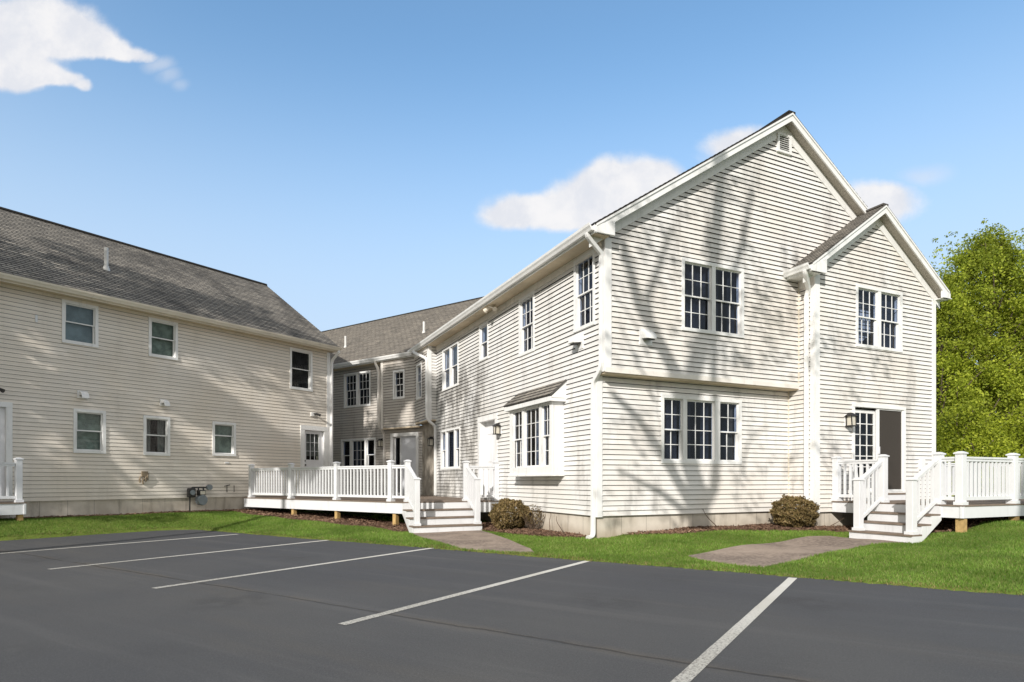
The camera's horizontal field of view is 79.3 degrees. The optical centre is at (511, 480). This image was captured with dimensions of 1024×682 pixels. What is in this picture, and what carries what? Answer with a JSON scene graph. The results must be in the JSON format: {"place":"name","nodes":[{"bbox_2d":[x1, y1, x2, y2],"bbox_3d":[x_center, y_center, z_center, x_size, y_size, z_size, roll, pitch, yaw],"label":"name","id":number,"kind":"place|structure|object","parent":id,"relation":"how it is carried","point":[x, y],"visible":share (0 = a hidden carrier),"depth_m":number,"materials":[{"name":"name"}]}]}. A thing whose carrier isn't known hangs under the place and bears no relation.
{"place":"outdoors","nodes":[
{"label":"outdoors","id":0,"kind":"place"},
{"bbox_2d":[413,530,531,552],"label":"path","id":1,"kind":"structure","parent":0,"point":[477,539],"depth_m":12.53,"materials":[{"name":"beige concrete"}]},
{"bbox_2d":[0,530,1023,681],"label":"parking lot","id":2,"kind":"structure","parent":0,"point":[591,621],"depth_m":5.70,"materials":[{"name":"grey asphalt"}]},
{"bbox_2d":[0,534,235,553],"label":"parking line","id":3,"kind":"object","parent":2,"relation":"on","point":[112,544],"visible":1,"depth_m":12.36,"materials":[{"name":"paint"}]},
{"bbox_2d":[51,540,326,568],"bbox_3d":[-5.310,1.276,11.116,0.108,0.001,5.200,0,0,32],"label":"parking line","id":4,"kind":"object","parent":2,"relation":"on","point":[181,555],"visible":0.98,"depth_m":10.54,"materials":[{"name":"paint"}]},
{"bbox_2d":[153,548,431,588],"bbox_3d":[-2.879,1.276,9.536,0.108,0.001,5.200,0,0,32],"label":"parking line","id":5,"kind":"object","parent":2,"relation":"on","point":[281,569],"visible":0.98,"depth_m":8.78,"materials":[{"name":"paint"}]},
{"bbox_2d":[338,561,588,624],"bbox_3d":[-0.123,1.276,7.715,0.108,0.001,5.250,0,0,32],"label":"parking line","id":6,"kind":"object","parent":2,"relation":"on","point":[424,602],"visible":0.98,"depth_m":6.75,"materials":[{"name":"paint"}]},
{"bbox_2d":[671,577,796,681],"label":"parking line","id":7,"kind":"object","parent":2,"relation":"on","point":[695,667],"visible":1,"depth_m":5.00,"materials":[{"name":"paint"}]},
{"bbox_2d":[0,510,1023,594],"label":"lawn","id":8,"kind":"structure","parent":0,"point":[44,535],"depth_m":11.25,"materials":[{"name":"green plant"}]},
{"bbox_2d":[0,457,26,520],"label":"entry deck","id":9,"kind":"structure","parent":8,"relation":"on","point":[16,506],"depth_m":14.27,"materials":[{"name":"white wood"}]},
{"bbox_2d":[25,510,246,518],"bbox_3d":[-10.148,0.960,17.501,0.700,0.076,6.600,0,0,35],"label":"mulch bed","id":10,"kind":"object","parent":8,"relation":"on","point":[126,514],"visible":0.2,"depth_m":17.13,"materials":[{"name":"brown soil"}]},
{"bbox_2d":[237,510,408,531],"bbox_3d":[-5.416,1.107,17.739,8.127,0.328,1.891,0,0,35],"label":"mulch bed","id":11,"kind":"object","parent":8,"relation":"on","point":[396,528],"visible":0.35,"depth_m":16.54,"materials":[{"name":"brown soil"}]},
{"bbox_2d":[244,460,499,532],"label":"courtyard deck","id":12,"kind":"structure","parent":8,"relation":"on","point":[419,512],"depth_m":16.25,"materials":[{"name":"white wood"}]},
{"bbox_2d":[321,287,570,494],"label":"house","id":13,"kind":"structure","parent":8,"relation":"on","point":[373,378],"depth_m":24.69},
{"bbox_2d":[344,370,370,407],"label":"window","id":14,"kind":"structure","parent":13,"relation":"in","point":[357,390],"depth_m":25.23,"materials":[{"name":"clear glass"}]},
{"bbox_2d":[341,437,375,471],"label":"window","id":15,"kind":"structure","parent":13,"relation":"in","point":[359,451],"depth_m":25.22,"materials":[{"name":"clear glass"}]},
{"bbox_2d":[393,369,404,399],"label":"window","id":16,"kind":"structure","parent":13,"relation":"in","point":[398,375],"depth_m":23.21,"materials":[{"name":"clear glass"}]},
{"bbox_2d":[390,432,418,494],"bbox_3d":[-3.917,-0.640,23.499,1.468,2.340,0.541,0,0,35],"label":"door","id":17,"kind":"structure","parent":13,"relation":"in","point":[403,446],"depth_m":23.46,"materials":[{"name":"white glass"}]},
{"bbox_2d":[10,508,1023,536],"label":"mulch chips","id":18,"kind":"object","parent":8,"relation":"on","point":[543,532],"visible":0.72,"depth_m":13.70,"materials":[{"name":"brown wood"}]},
{"bbox_2d":[483,525,585,537],"bbox_3d":[0.202,1.194,14.268,1.012,0.152,4.625,0,0,-25],"label":"mulch bed","id":19,"kind":"object","parent":8,"relation":"on","point":[529,535],"visible":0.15,"depth_m":13.20,"materials":[{"name":"brown soil"}]},
{"bbox_2d":[488,498,530,529],"bbox_3d":[-0.053,0.811,14.608,1.029,0.847,1.009,0,0,0],"label":"trimmed bush","id":20,"kind":"object","parent":19,"relation":"on","point":[500,509],"visible":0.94,"depth_m":14.35,"materials":[{"name":"brown plant"}]},
{"bbox_2d":[522,504,545,529],"bbox_3d":[0.504,0.862,14.145,0.565,0.655,0.546,0,0,0],"label":"dry shrub","id":21,"kind":"object","parent":19,"relation":"on","point":[531,526],"visible":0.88,"depth_m":14.12,"materials":[{"name":"brown plant"}]},
{"bbox_2d":[627,526,845,534],"bbox_3d":[4.844,1.064,13.275,5.522,0.123,1.305,0,0,-12],"label":"mulch bed","id":22,"kind":"object","parent":8,"relation":"on","point":[753,530],"visible":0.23,"depth_m":12.96,"materials":[{"name":"brown soil"}]},
{"bbox_2d":[769,494,819,527],"bbox_3d":[6.152,0.693,13.455,1.013,0.815,0.984,0,0,-42],"label":"trimmed bush","id":23,"kind":"object","parent":22,"relation":"on","point":[782,510],"visible":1,"depth_m":13.22,"materials":[{"name":"brown plant"}]},
{"bbox_2d":[831,451,1023,542],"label":"garden deck","id":24,"kind":"structure","parent":8,"relation":"on","point":[910,515],"depth_m":12.03,"materials":[{"name":"white wood"}]},
{"bbox_2d":[931,517,1023,532],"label":"mulch bed","id":25,"kind":"object","parent":8,"relation":"on","point":[974,524],"visible":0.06,"depth_m":12.44,"materials":[{"name":"brown soil"}]},
{"bbox_2d":[0,0,1023,459],"label":"sky","id":26,"kind":"structure","parent":0,"point":[357,161],"materials":[{"name":"blue"}]},
{"bbox_2d":[689,536,906,566],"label":"path","id":27,"kind":"structure","parent":0,"point":[762,555],"depth_m":10.47,"materials":[{"name":"beige concrete"}]},
{"bbox_2d":[851,464,870,500],"bbox_3d":[7.802,0.009,13.739,0.424,0.884,0.451,0,0,-40],"label":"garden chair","id":28,"kind":"object","parent":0,"point":[852,478],"visible":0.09,"depth_m":13.88,"materials":[{"name":"white plastic"}]},
{"bbox_3d":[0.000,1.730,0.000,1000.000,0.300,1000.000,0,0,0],"label":"ground","id":29,"kind":"structure","parent":0,"visible":0},
{"bbox_2d":[0,207,341,518],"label":"long house","id":30,"kind":"structure","parent":29,"relation":"on","point":[79,308],"depth_m":17.88,"materials":[{"name":"beige"}]},
{"bbox_2d":[0,402,12,495],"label":"door","id":31,"kind":"structure","parent":30,"relation":"in","point":[6,408],"depth_m":14.95,"materials":[{"name":"white metal"}]},
{"bbox_2d":[62,299,98,347],"bbox_3d":[-11.386,-4.115,16.251,0.175,1.110,0.836,0,0,35],"label":"window","id":32,"kind":"structure","parent":30,"relation":"in","point":[80,321],"depth_m":16.30,"materials":[{"name":"clear glass"}]},
{"bbox_2d":[68,408,105,453],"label":"window","id":33,"kind":"structure","parent":30,"relation":"in","point":[89,426],"depth_m":16.48,"materials":[{"name":"clear glass"}]},
{"bbox_2d":[143,415,169,455],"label":"window","id":34,"kind":"structure","parent":30,"relation":"in","point":[156,429],"depth_m":18.02,"materials":[{"name":"clear glass"}]},
{"bbox_2d":[148,317,177,360],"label":"window","id":35,"kind":"structure","parent":30,"relation":"in","point":[162,334],"depth_m":18.03,"materials":[{"name":"clear glass"}]},
{"bbox_2d":[187,485,212,510],"bbox_3d":[-9.386,0.574,18.607,0.200,0.913,0.745,0,0,35],"label":"gas meter","id":36,"kind":"object","parent":30,"relation":"attached to","point":[201,498],"visible":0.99,"depth_m":18.52,"materials":[{"name":"grey metal"}]},
{"bbox_2d":[212,421,235,455],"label":"window","id":37,"kind":"structure","parent":30,"relation":"in","point":[223,433],"depth_m":19.56,"materials":[{"name":"clear glass"}]},
{"bbox_2d":[290,347,312,391],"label":"window","id":38,"kind":"structure","parent":30,"relation":"in","point":[301,361],"depth_m":21.97,"materials":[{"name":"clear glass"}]},
{"bbox_2d":[300,425,327,492],"bbox_3d":[-7.261,-0.770,22.337,0.401,2.400,1.166,0,0,35],"label":"door","id":39,"kind":"structure","parent":30,"relation":"in","point":[313,439],"depth_m":22.34,"materials":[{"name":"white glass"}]},
{"bbox_2d":[407,110,951,538],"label":"gable house","id":40,"kind":"structure","parent":29,"relation":"on","point":[742,331],"depth_m":13.72,"materials":[{"name":"beige"}]},
{"bbox_2d":[416,362,439,399],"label":"window","id":41,"kind":"structure","parent":40,"relation":"in","point":[418,367],"depth_m":22.34,"materials":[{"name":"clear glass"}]},
{"bbox_2d":[440,426,460,469],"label":"window","id":42,"kind":"structure","parent":40,"relation":"in","point":[450,441],"depth_m":20.27,"materials":[{"name":"clear glass"}]},
{"bbox_2d":[442,341,476,391],"bbox_3d":[-1.656,-3.667,20.085,0.790,1.385,1.550,0,0,-25],"label":"window","id":43,"kind":"structure","parent":40,"relation":"in","point":[450,354],"depth_m":19.95,"materials":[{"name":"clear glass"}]},
{"bbox_2d":[477,413,499,497],"bbox_3d":[-0.588,-0.662,17.152,0.251,2.285,1.370,0,0,-25],"label":"door","id":44,"kind":"structure","parent":40,"relation":"in","point":[487,442],"depth_m":17.54,"materials":[{"name":"white metal"}]},
{"bbox_2d":[479,321,507,361],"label":"window","id":45,"kind":"structure","parent":40,"relation":"in","point":[483,329],"depth_m":17.60,"materials":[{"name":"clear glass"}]},
{"bbox_2d":[518,290,544,356],"bbox_3d":[0.691,-3.765,15.051,0.790,1.420,0.840,0,0,-25],"label":"window","id":46,"kind":"structure","parent":40,"relation":"in","point":[526,303],"depth_m":15.12,"materials":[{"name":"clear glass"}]},
{"bbox_2d":[503,379,586,476],"bbox_3d":[0.753,-1.147,14.280,1.029,2.087,2.382,0,0,-25],"label":"bay window","id":47,"kind":"structure","parent":40,"relation":"in","point":[542,439],"depth_m":13.95,"materials":[{"name":"white glass"}]},
{"bbox_2d":[573,249,625,332],"bbox_3d":[1.803,-3.828,12.667,0.790,1.495,0.800,0,0,-25],"label":"window","id":48,"kind":"structure","parent":40,"relation":"in","point":[584,273],"depth_m":12.72,"materials":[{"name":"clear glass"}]},
{"bbox_2d":[661,394,741,463],"bbox_3d":[3.917,-1.072,13.537,2.210,1.425,0.790,0,0,-25],"label":"window","id":49,"kind":"structure","parent":40,"relation":"in","point":[694,430],"depth_m":13.37,"materials":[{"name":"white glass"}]},
{"bbox_2d":[665,257,743,337],"bbox_3d":[4.072,-3.819,13.300,1.694,1.493,0.790,0,0,-25],"label":"window","id":50,"kind":"structure","parent":40,"relation":"in","point":[712,297],"depth_m":13.05,"materials":[{"name":"white glass"}]},
{"bbox_2d":[841,283,902,352],"bbox_3d":[8.504,-3.811,14.896,1.662,1.443,0.790,0,0,-25],"label":"window","id":51,"kind":"structure","parent":40,"relation":"in","point":[887,335],"depth_m":14.81,"materials":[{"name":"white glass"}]},
{"bbox_2d":[842,403,905,492],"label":"sliding door","id":52,"kind":"structure","parent":40,"relation":"in","point":[880,429],"depth_m":14.82,"materials":[{"name":"white glass"}]},
{"bbox_2d":[929,218,1023,453],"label":"leafy tree","id":53,"kind":"object","parent":29,"relation":"on","point":[1003,260],"visible":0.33,"depth_m":27.14,"materials":[{"name":"green plant"}]},
{"bbox_2d":[933,264,1022,456],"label":"leafy tree","id":54,"kind":"object","parent":29,"relation":"on","point":[950,308],"visible":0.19,"depth_m":26.23,"materials":[{"name":"green plant"}]},
{"bbox_2d":[936,398,1023,496],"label":"hedge shrub","id":55,"kind":"object","parent":29,"relation":"on","point":[965,433],"visible":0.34,"depth_m":21.96,"materials":[{"name":"green plant"}]},
{"bbox_2d":[981,403,1023,490],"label":"hedge shrub","id":56,"kind":"object","parent":29,"relation":"on","point":[1017,426],"visible":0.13,"depth_m":23.40,"materials":[{"name":"green plant"}]},
{"bbox_2d":[991,281,1023,450],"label":"leafy tree","id":57,"kind":"object","parent":29,"relation":"on","point":[1017,348],"visible":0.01,"depth_m":29.08,"materials":[{"name":"green plant"}]}
]}

